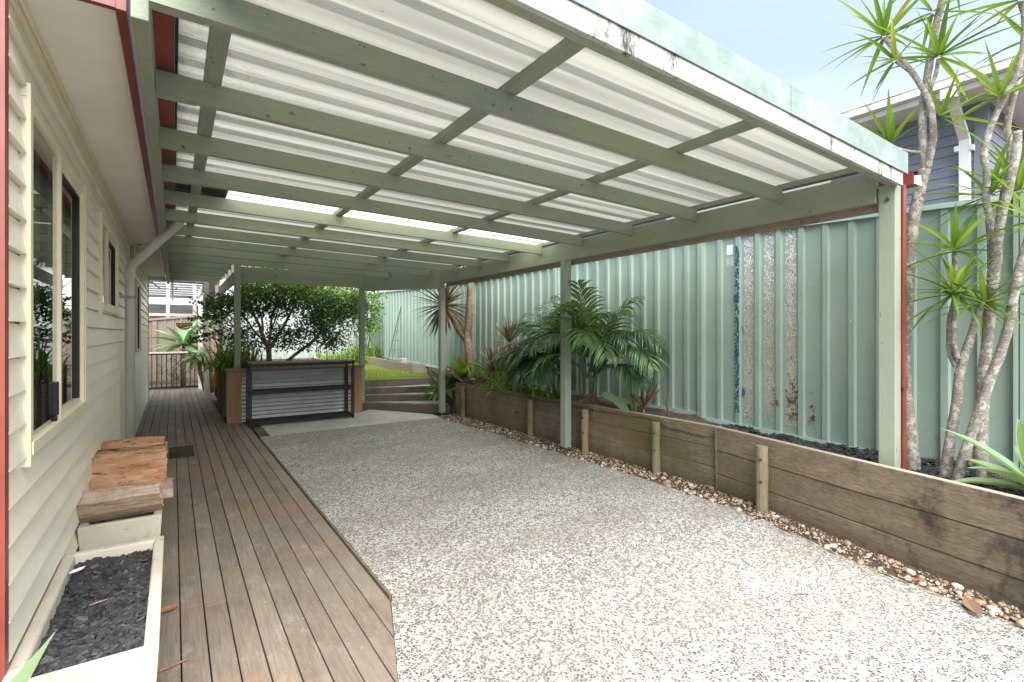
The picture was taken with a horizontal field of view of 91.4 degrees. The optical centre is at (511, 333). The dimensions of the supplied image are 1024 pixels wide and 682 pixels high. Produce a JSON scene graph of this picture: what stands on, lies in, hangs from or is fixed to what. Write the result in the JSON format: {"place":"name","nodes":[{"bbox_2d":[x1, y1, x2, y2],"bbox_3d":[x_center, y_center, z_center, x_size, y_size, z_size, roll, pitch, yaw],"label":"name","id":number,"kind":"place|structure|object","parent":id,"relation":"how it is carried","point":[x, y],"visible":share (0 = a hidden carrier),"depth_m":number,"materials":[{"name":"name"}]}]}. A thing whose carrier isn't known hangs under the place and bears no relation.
{"place":"outdoors","nodes":[
{"label":"outdoors","id":0,"kind":"place"},
{"bbox_2d":[258,410,438,435],"bbox_3d":[-2.621,1.403,8.098,2.580,0.054,1.550,0,0,-34],"label":"concrete strip","id":1,"kind":"object","parent":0,"point":[372,417],"visible":0.63,"depth_m":7.81,"materials":[{"name":"grey concrete"}]},
{"bbox_2d":[246,359,353,427],"bbox_3d":[-3.318,0.907,7.898,1.530,0.945,0.400,0,0,-34],"label":"shelf unit","id":2,"kind":"object","parent":1,"relation":"on","point":[250,392],"visible":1,"depth_m":7.77,"materials":[{"name":"metal"}]},
{"bbox_2d":[149,381,587,681],"bbox_3d":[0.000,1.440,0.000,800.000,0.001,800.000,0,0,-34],"label":"ground","id":3,"kind":"structure","parent":0,"point":[213,397],"depth_m":4.04,"materials":[{"name":"soil"}]},
{"bbox_2d":[0,0,184,681],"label":"house","id":4,"kind":"structure","parent":3,"relation":"on","point":[78,214],"depth_m":2.19,"materials":[{"name":"beige paint"}]},
{"bbox_2d":[17,82,86,467],"bbox_3d":[-2.119,-0.208,2.330,0.064,1.365,1.385,0,0,-34],"label":"window","id":5,"kind":"structure","parent":4,"relation":"in","point":[54,198],"depth_m":2.15,"materials":[{"name":"wood"}]},
{"bbox_2d":[96,208,118,315],"bbox_3d":[-3.307,-0.510,4.086,0.064,0.760,1.305,0,0,-34],"label":"window","id":6,"kind":"structure","parent":4,"relation":"in","point":[108,264],"depth_m":3.93,"materials":[{"name":"wood"}]},
{"bbox_2d":[135,275,140,356],"bbox_3d":[-5.373,-0.245,7.137,0.064,1.190,1.615,0,0,-34],"label":"window","id":7,"kind":"structure","parent":4,"relation":"in","point":[137,282],"depth_m":7.14,"materials":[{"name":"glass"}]},
{"bbox_2d":[155,347,183,388],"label":"shrub","id":8,"kind":"object","parent":3,"relation":"on","point":[174,373],"visible":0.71,"depth_m":12.90,"materials":[{"name":"green plant"}]},
{"bbox_2d":[150,320,212,385],"bbox_3d":[-8.581,0.498,13.017,1.541,1.771,1.608,0,0,-34],"label":"agave","id":9,"kind":"object","parent":3,"relation":"on","point":[181,335],"visible":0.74,"depth_m":12.99,"materials":[{"name":"green plant"}]},
{"bbox_2d":[149,280,218,318],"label":"house","id":10,"kind":"structure","parent":3,"relation":"on","point":[168,310],"depth_m":17.42,"materials":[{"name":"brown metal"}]},
{"bbox_2d":[149,280,218,318],"bbox_3d":[-12.876,-0.770,16.658,5.355,2.500,0.075,0,0,-34],"label":"window frame","id":11,"kind":"structure","parent":10,"relation":"in","point":[160,310],"depth_m":17.42,"materials":[{"name":"white paint"}]},
{"bbox_2d":[149,314,227,384],"bbox_3d":[-10.141,0.460,14.086,5.400,2.400,0.300,0,0,-34],"label":"brown fence","id":12,"kind":"object","parent":3,"relation":"on","point":[155,324],"visible":0.13,"depth_m":14.35,"materials":[{"name":"wood"}]},
{"bbox_2d":[182,308,228,392],"bbox_3d":[-7.020,0.395,11.618,1.070,1.975,1.027,0,0,-23],"label":"cordyline","id":13,"kind":"object","parent":3,"relation":"on","point":[210,376],"visible":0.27,"depth_m":11.63,"materials":[{"name":"green plant"}]},
{"bbox_2d":[253,427,269,436],"bbox_3d":[-3.521,1.387,7.011,0.120,0.026,0.720,0,0,-34],"label":"timber board","id":14,"kind":"object","parent":3,"relation":"on","point":[260,431],"visible":0.93,"depth_m":6.95,"materials":[{"name":"wood"}]},
{"bbox_2d":[135,388,397,681],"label":"deck","id":15,"kind":"structure","parent":3,"relation":"on","point":[295,604],"depth_m":2.85,"materials":[{"name":"brown wood"}]},
{"bbox_2d":[2,536,163,681],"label":"trough","id":16,"kind":"object","parent":15,"relation":"on","point":[139,664],"visible":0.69,"depth_m":1.75,"materials":[{"name":"white concrete"}]},
{"bbox_2d":[77,508,162,550],"bbox_3d":[-2.566,1.220,3.353,0.379,0.320,1.289,0,0,-34],"label":"trough","id":17,"kind":"object","parent":15,"relation":"on","point":[103,533],"visible":0.31,"depth_m":2.83,"materials":[{"name":"white concrete"}]},
{"bbox_2d":[76,482,163,524],"bbox_3d":[-2.329,0.987,2.966,0.431,0.156,0.301,0,0,-36],"label":"firewood log","id":18,"kind":"object","parent":17,"relation":"on","point":[101,504],"visible":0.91,"depth_m":2.88,"materials":[{"name":"brown wood"}]},
{"bbox_2d":[101,436,166,466],"bbox_3d":[-2.959,0.927,3.857,0.496,0.265,0.294,0,2,-33],"label":"firewood log","id":19,"kind":"object","parent":17,"relation":"on","point":[138,441],"visible":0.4,"depth_m":3.81,"materials":[{"name":"brown wood"}]},
{"bbox_2d":[159,478,173,497],"bbox_3d":[-2.506,1.030,3.281,0.485,0.057,0.348,0,3,-31],"label":"firewood log","id":20,"kind":"object","parent":17,"relation":"on","point":[166,489],"visible":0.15,"depth_m":3.26,"materials":[{"name":"brown wood"}]},
{"bbox_2d":[89,444,167,489],"bbox_3d":[-2.655,0.911,3.421,0.513,0.204,0.461,0,9,-36],"label":"firewood log","id":21,"kind":"object","parent":20,"relation":"on","point":[124,466],"visible":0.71,"depth_m":3.35,"materials":[{"name":"brown wood"}]},
{"bbox_2d":[161,604,177,612],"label":"fallen leaf","id":22,"kind":"object","parent":15,"relation":"on","point":[167,608],"visible":0.95,"depth_m":2.50,"materials":[{"name":"brown plant"}]},
{"bbox_2d":[157,658,188,672],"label":"fallen leaf","id":23,"kind":"object","parent":15,"relation":"on","point":[172,665],"visible":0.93,"depth_m":2.07,"materials":[{"name":"brown plant"}]},
{"bbox_2d":[149,351,197,388],"bbox_3d":[-9.106,0.902,11.889,2.790,0.895,0.060,0,0,-34],"label":"deck railing","id":24,"kind":"object","parent":15,"relation":"on","point":[166,354],"visible":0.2,"depth_m":12.35,"materials":[{"name":"wood"}]},
{"bbox_2d":[147,275,208,398],"bbox_3d":[-8.319,0.089,10.789,2.920,2.581,2.607,0,0,-34],"label":"patio cover","id":25,"kind":"object","parent":15,"relation":"on","point":[204,287],"visible":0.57,"depth_m":10.79,"materials":[{"name":"white metal"}]},
{"bbox_2d":[173,297,193,329],"bbox_3d":[-7.788,-0.533,11.887,0.513,0.897,0.383,0,0,-1],"label":"hanging basket","id":26,"kind":"object","parent":25,"relation":"hanging from","point":[181,325],"visible":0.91,"depth_m":11.81,"materials":[{"name":"metal"}]},
{"bbox_2d":[169,445,194,458],"bbox_3d":[-3.827,1.365,5.790,0.250,0.027,0.593,0,0,-34],"label":"door mat","id":27,"kind":"object","parent":15,"relation":"on","point":[181,451],"depth_m":5.74,"materials":[{"name":"brown fabric"}]},
{"bbox_2d":[180,346,214,392],"bbox_3d":[-7.014,0.826,11.161,0.732,1.134,0.841,0,0,-34],"label":"agave","id":28,"kind":"object","parent":15,"relation":"on","point":[189,358],"visible":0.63,"depth_m":11.14,"materials":[{"name":"green plant"}]},
{"bbox_2d":[216,358,363,423],"bbox_3d":[-4.511,0.964,9.708,2.105,0.833,3.745,0,0,-34],"label":"raised planter","id":29,"kind":"object","parent":3,"relation":"on","point":[231,395],"visible":0.77,"depth_m":8.20,"materials":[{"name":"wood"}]},
{"bbox_2d":[212,368,217,395],"bbox_3d":[-5.091,0.807,8.635,0.151,0.564,0.229,0,0,-34],"label":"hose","id":30,"kind":"object","parent":29,"relation":"hanging from","point":[215,382],"visible":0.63,"depth_m":8.60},
{"bbox_2d":[175,298,278,383],"bbox_3d":[-4.665,0.091,8.335,1.661,1.477,1.756,0,0,-34],"label":"agapanthus","id":31,"kind":"object","parent":29,"relation":"in","point":[224,359],"visible":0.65,"depth_m":7.97,"materials":[{"name":"green plant"}]},
{"bbox_2d":[247,310,247,361],"bbox_3d":[-4.243,0.120,8.020,0.027,0.980,0.022,0,0,-34],"label":"garden stake","id":32,"kind":"object","parent":29,"relation":"in","point":[247,334],"visible":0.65,"depth_m":8.01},
{"bbox_2d":[229,342,267,367],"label":"agapanthus","id":33,"kind":"object","parent":29,"relation":"on","point":[254,357],"visible":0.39,"depth_m":8.13,"materials":[{"name":"green plant"}]},
{"bbox_2d":[171,265,387,366],"bbox_3d":[-4.158,-0.596,9.450,3.782,2.511,2.303,0,0,-34],"label":"garden tree","id":34,"kind":"object","parent":29,"relation":"on","point":[341,302],"visible":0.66,"depth_m":9.15,"materials":[{"name":"green plant"}]},
{"bbox_2d":[276,354,339,366],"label":"agapanthus","id":35,"kind":"object","parent":29,"relation":"on","point":[307,359],"visible":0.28,"depth_m":9.03,"materials":[{"name":"green plant"}]},
{"bbox_2d":[219,265,445,310],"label":"white house","id":36,"kind":"structure","parent":3,"relation":"on","point":[221,281],"depth_m":15.77,"materials":[{"name":"paint"}]},
{"bbox_2d":[362,377,451,413],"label":"garden steps","id":37,"kind":"structure","parent":3,"relation":"on","point":[406,394],"depth_m":9.33,"materials":[{"name":"wood"}]},
{"bbox_2d":[260,417,757,600],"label":"concrete slab","id":38,"kind":"structure","parent":3,"relation":"on","point":[435,500],"depth_m":4.08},
{"bbox_2d":[173,412,1022,680],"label":"leaf litter","id":39,"kind":"object","parent":38,"relation":"on","point":[1003,602],"visible":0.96,"depth_m":3.33,"materials":[{"name":"brown plant"}]},
{"bbox_2d":[130,0,921,469],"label":"pergola","id":40,"kind":"object","parent":3,"relation":"on","point":[364,146],"visible":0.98,"depth_m":3.04,"materials":[{"name":"paint"}]},
{"bbox_2d":[436,413,1023,628],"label":"gravel strip","id":41,"kind":"object","parent":3,"relation":"on","point":[876,564],"visible":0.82,"depth_m":3.68,"materials":[{"name":"gravel"}]},
{"bbox_2d":[456,381,1023,610],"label":"retaining wall","id":42,"kind":"structure","parent":41,"relation":"on","point":[968,536],"depth_m":3.47,"materials":[{"name":"brown wood"}]},
{"bbox_2d":[746,501,753,505],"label":"pebble","id":43,"kind":"object","parent":41,"relation":"on","point":[748,503],"visible":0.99,"depth_m":4.01,"materials":[{"name":"brown stone"}]},
{"bbox_2d":[844,539,851,545],"bbox_3d":[2.199,1.373,3.274,0.042,0.030,0.058,-8,10,6],"label":"pebble","id":44,"kind":"object","parent":41,"relation":"on","point":[847,542],"visible":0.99,"depth_m":3.26,"materials":[{"name":"beige stone"}]},
{"bbox_2d":[857,560,863,564],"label":"pebble","id":45,"kind":"object","parent":41,"relation":"on","point":[860,562],"visible":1,"depth_m":2.98,"materials":[{"name":"beige stone"}]},
{"bbox_2d":[905,568,915,575],"bbox_3d":[2.291,1.372,2.872,0.044,0.036,0.065,0,0,-18],"label":"pebble","id":46,"kind":"object","parent":41,"relation":"on","point":[909,571],"visible":0.94,"depth_m":2.86,"materials":[{"name":"white stone"}]},
{"bbox_2d":[918,582,926,586],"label":"pebble","id":47,"kind":"object","parent":41,"relation":"on","point":[923,584],"visible":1,"depth_m":2.73,"materials":[{"name":"beige stone"}]},
{"bbox_2d":[928,586,938,591],"bbox_3d":[2.261,1.374,2.680,0.048,0.029,0.031,-13,-9,42],"label":"pebble","id":48,"kind":"object","parent":41,"relation":"on","point":[934,589],"visible":1,"depth_m":2.67,"materials":[{"name":"beige stone"}]},
{"bbox_2d":[938,588,946,593],"bbox_3d":[2.294,1.375,2.666,0.044,0.028,0.033,-18,-20,22],"label":"pebble","id":49,"kind":"object","parent":41,"relation":"on","point":[944,591],"visible":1,"depth_m":2.66,"materials":[{"name":"beige stone"}]},
{"bbox_2d":[951,583,963,589],"bbox_3d":[2.417,1.373,2.714,0.039,0.032,0.058,-12,12,-37],"label":"pebble","id":50,"kind":"object","parent":41,"relation":"on","point":[956,585],"visible":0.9,"depth_m":2.71,"materials":[{"name":"white stone"}]},
{"bbox_2d":[965,591,972,595],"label":"pebble","id":51,"kind":"object","parent":41,"relation":"on","point":[969,593],"visible":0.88,"depth_m":2.63,"materials":[{"name":"beige stone"}]},
{"bbox_2d":[962,596,982,613],"bbox_3d":[2.295,1.360,2.496,0.068,0.014,0.190,0,0,27],"label":"stone","id":52,"kind":"object","parent":41,"relation":"on","point":[972,605],"visible":1,"depth_m":2.50,"materials":[{"name":"beige stone"}]},
{"bbox_2d":[973,598,986,605],"bbox_3d":[2.384,1.373,2.553,0.061,0.031,0.044,-18,-11,41],"label":"pebble","id":53,"kind":"object","parent":41,"relation":"on","point":[981,601],"visible":0.75,"depth_m":2.54,"materials":[{"name":"beige stone"}]},
{"bbox_2d":[988,610,994,616],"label":"pebble","id":54,"kind":"object","parent":41,"relation":"on","point":[991,613],"visible":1,"depth_m":2.45,"materials":[{"name":"white stone"}]},
{"bbox_2d":[985,605,1003,614],"bbox_3d":[2.391,1.372,2.482,0.054,0.036,0.053,0,0,10],"label":"pebble","id":55,"kind":"object","parent":41,"relation":"on","point":[995,609],"visible":0.8,"depth_m":2.47,"materials":[{"name":"white stone"}]},
{"bbox_2d":[1015,620,1023,626],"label":"pebble","id":56,"kind":"object","parent":41,"relation":"on","point":[1017,622],"visible":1,"depth_m":2.36,"materials":[{"name":"white stone"}]},
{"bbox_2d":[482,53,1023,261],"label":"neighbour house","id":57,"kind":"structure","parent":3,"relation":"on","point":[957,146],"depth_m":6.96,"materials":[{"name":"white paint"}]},
{"bbox_2d":[400,358,406,362],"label":"stone block","id":58,"kind":"structure","parent":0,"point":[404,360],"depth_m":11.60,"materials":[{"name":"beige stone"}]},
{"bbox_2d":[426,367,459,412],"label":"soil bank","id":59,"kind":"structure","parent":0,"point":[449,400],"depth_m":9.08,"materials":[{"name":"brown soil"}]},
{"bbox_2d":[152,0,1023,266],"label":"sky","id":60,"kind":"structure","parent":0,"point":[786,39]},
{"bbox_2d":[391,519,1023,681],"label":"driveway","id":61,"kind":"structure","parent":0,"point":[616,619],"depth_m":2.38,"materials":[{"name":"grey gravel"}]},
{"bbox_2d":[898,576,923,579],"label":"fallen leaf","id":62,"kind":"object","parent":61,"relation":"on","point":[911,578],"visible":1,"depth_m":2.76,"materials":[{"name":"plant"}]},
{"bbox_2d":[431,373,1019,495],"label":"garden soil","id":63,"kind":"structure","parent":0,"point":[664,413],"depth_m":5.61,"materials":[{"name":"brown soil"}]},
{"bbox_2d":[422,368,456,401],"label":"agave","id":64,"kind":"object","parent":63,"relation":"on","point":[448,390],"visible":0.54,"depth_m":8.71,"materials":[{"name":"green plant"}]},
{"bbox_2d":[408,260,490,384],"bbox_3d":[-1.038,-0.472,8.871,1.427,2.725,2.124,0,0,-34],"label":"cordyline","id":65,"kind":"object","parent":63,"relation":"on","point":[461,331],"visible":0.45,"depth_m":8.84,"materials":[{"name":"brown plant"}]},
{"bbox_2d":[440,355,483,377],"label":"agave","id":66,"kind":"object","parent":63,"relation":"on","point":[458,364],"visible":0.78,"depth_m":8.43,"materials":[{"name":"green plant"}]},
{"bbox_2d":[449,366,475,382],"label":"bare stem","id":67,"kind":"object","parent":63,"relation":"on","point":[457,376],"visible":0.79,"depth_m":8.46,"materials":[{"name":"brown plant"}]},
{"bbox_2d":[460,357,504,381],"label":"agapanthus","id":68,"kind":"object","parent":63,"relation":"on","point":[480,374],"visible":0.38,"depth_m":8.15,"materials":[{"name":"green plant"}]},
{"bbox_2d":[466,335,505,378],"bbox_3d":[-0.294,0.428,7.886,0.874,0.806,0.930,0,0,10],"label":"cordyline","id":69,"kind":"object","parent":63,"relation":"on","point":[491,368],"visible":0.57,"depth_m":7.92,"materials":[{"name":"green plant"}]},
{"bbox_2d":[471,323,525,391],"bbox_3d":[-0.068,0.400,7.452,1.097,1.110,0.974,0,0,15],"label":"agapanthus","id":70,"kind":"object","parent":63,"relation":"on","point":[492,382],"visible":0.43,"depth_m":7.47,"materials":[{"name":"green plant"}]},
{"bbox_2d":[486,311,526,389],"bbox_3d":[-0.030,0.252,7.623,0.896,1.217,0.946,0,0,-34],"label":"cordyline","id":71,"kind":"object","parent":63,"relation":"on","point":[504,332],"visible":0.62,"depth_m":7.59,"materials":[{"name":"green plant"}]},
{"bbox_2d":[485,370,543,400],"bbox_3d":[0.065,0.701,6.963,0.957,0.477,0.930,0,0,7],"label":"agapanthus","id":72,"kind":"object","parent":63,"relation":"on","point":[525,389],"visible":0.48,"depth_m":6.91,"materials":[{"name":"green plant"}]},
{"bbox_2d":[489,302,587,398],"bbox_3d":[0.462,0.223,6.543,1.217,1.319,1.696,0,0,-34],"label":"palm","id":73,"kind":"object","parent":63,"relation":"on","point":[524,363],"visible":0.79,"depth_m":6.43,"materials":[{"name":"green plant"}]},
{"bbox_2d":[526,375,577,399],"bbox_3d":[0.492,0.710,6.619,0.814,0.410,0.842,0,0,-34],"label":"agapanthus","id":74,"kind":"object","parent":63,"relation":"on","point":[548,393],"visible":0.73,"depth_m":6.49,"materials":[{"name":"green plant"}]},
{"bbox_2d":[529,279,670,405],"bbox_3d":[0.958,0.182,5.924,1.393,1.608,2.083,0,0,-34],"label":"palm","id":75,"kind":"object","parent":63,"relation":"on","point":[591,341],"visible":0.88,"depth_m":5.57,"materials":[{"name":"green plant"}]},
{"bbox_2d":[601,379,636,411],"bbox_3d":[1.232,0.659,5.634,0.113,0.478,0.511,0,0,-39],"label":"crinum","id":76,"kind":"object","parent":63,"relation":"on","point":[616,401],"visible":0.69,"depth_m":5.59,"materials":[{"name":"green plant"}]},
{"bbox_2d":[623,376,659,412],"bbox_3d":[1.383,0.675,5.369,0.516,0.492,0.569,0,0,12],"label":"cordyline","id":77,"kind":"object","parent":63,"relation":"on","point":[647,400],"visible":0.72,"depth_m":5.38,"materials":[{"name":"red plant"}]},
{"bbox_2d":[655,396,677,415],"bbox_3d":[1.649,0.771,5.238,0.217,0.299,0.378,0,0,-34],"label":"cordyline","id":78,"kind":"object","parent":63,"relation":"on","point":[667,407],"visible":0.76,"depth_m":5.25,"materials":[{"name":"red plant"}]},
{"bbox_2d":[370,191,1023,471],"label":"metal fence","id":79,"kind":"object","parent":63,"relation":"on","point":[775,332],"visible":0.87,"depth_m":4.59,"materials":[{"name":"green metal"}]},
{"bbox_2d":[716,423,1023,496],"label":"charcoal chips","id":80,"kind":"object","parent":63,"relation":"on","point":[930,466],"visible":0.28,"depth_m":3.81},
{"bbox_2d":[820,0,1023,471],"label":"dragon tree","id":81,"kind":"object","parent":80,"relation":"on","point":[937,46],"visible":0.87,"depth_m":3.38,"materials":[{"name":"green plant"}]},
{"bbox_2d":[905,203,1023,478],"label":"dragon tree","id":82,"kind":"object","parent":80,"relation":"on","point":[957,281],"visible":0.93,"depth_m":3.13,"materials":[{"name":"green plant"}]},
{"bbox_2d":[906,0,1023,485],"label":"dragon tree","id":83,"kind":"object","parent":80,"relation":"on","point":[1011,166],"visible":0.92,"depth_m":3.06,"materials":[{"name":"green plant"}]},
{"bbox_2d":[951,167,1023,480],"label":"dragon tree","id":84,"kind":"object","parent":80,"relation":"on","point":[979,410],"visible":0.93,"depth_m":2.96,"materials":[{"name":"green plant"}]},
{"bbox_2d":[940,419,1023,490],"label":"agave","id":85,"kind":"object","parent":63,"relation":"on","point":[1017,475],"visible":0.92,"depth_m":2.84,"materials":[{"name":"green plant"}]},
{"bbox_3d":[-1.675,1.232,2.051,0.305,0.195,1.035,0,0,-34],"label":"charcoal bed","id":86,"kind":"object","parent":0,"visible":0},
{"bbox_2d":[31,549,152,677],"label":"charcoal chips","id":87,"kind":"object","parent":86,"relation":"on","point":[84,631],"visible":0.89,"depth_m":1.96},
{"bbox_2d":[10,632,54,681],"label":"potted strap plant","id":88,"kind":"object","parent":87,"relation":"on","point":[24,673],"visible":1,"depth_m":1.45,"materials":[{"name":"green plant"}]},
{"bbox_2d":[69,566,84,573],"bbox_3d":[-1.969,1.073,2.266,0.034,0.007,0.080,0,0,4],"label":"paper scrap","id":89,"kind":"object","parent":87,"relation":"on","point":[76,570],"visible":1,"depth_m":2.27,"materials":[{"name":"white paper"}]},
{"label":"lawn","id":90,"kind":"structure","parent":0,"visible":0},
{"bbox_2d":[228,288,367,359],"bbox_3d":[-5.542,-0.175,13.269,3.500,1.870,0.050,0,0,-34],"label":"fence","id":91,"kind":"object","parent":90,"relation":"on","point":[283,354],"visible":0.06,"depth_m":13.12,"materials":[{"name":"metal"}]},
{"bbox_2d":[302,341,354,363],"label":"agapanthus","id":92,"kind":"object","parent":90,"relation":"on","point":[326,357],"visible":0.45,"depth_m":12.81,"materials":[{"name":"green plant"}]},
{"bbox_2d":[324,335,383,363],"bbox_3d":[-3.927,0.457,13.188,1.982,0.986,2.179,0,0,-8],"label":"agapanthus","id":93,"kind":"object","parent":90,"relation":"on","point":[355,354],"visible":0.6,"depth_m":13.04,"materials":[{"name":"green plant"}]},
{"bbox_2d":[351,354,426,372],"bbox_3d":[-3.087,0.758,12.130,3.754,0.416,1.046,0,0,34],"label":"lawn edging","id":94,"kind":"object","parent":90,"relation":"on","point":[397,365],"visible":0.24,"depth_m":11.62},
{"bbox_2d":[351,361,429,379],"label":"lawn grass","id":95,"kind":"structure","parent":90,"relation":"on","point":[380,372],"depth_m":10.69,"materials":[{"name":"green plant"}]},
{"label":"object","id":96,"kind":"structure","parent":90,"relation":"on","visible":0},
{"bbox_2d":[353,292,384,354],"bbox_3d":[-3.752,-0.261,13.142,1.173,1.783,0.879,0,0,41],"label":"corner shrub","id":97,"kind":"object","parent":96,"relation":"on","point":[371,329],"visible":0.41,"depth_m":13.06,"materials":[{"name":"green plant"}]},
{"bbox_2d":[387,308,400,359],"bbox_3d":[-2.837,0.020,11.967,0.126,1.284,1.005,0,0,-34],"label":"wire obelisk","id":98,"kind":"object","parent":96,"relation":"on","point":[396,333],"visible":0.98,"depth_m":11.75,"materials":[{"name":"metal"}]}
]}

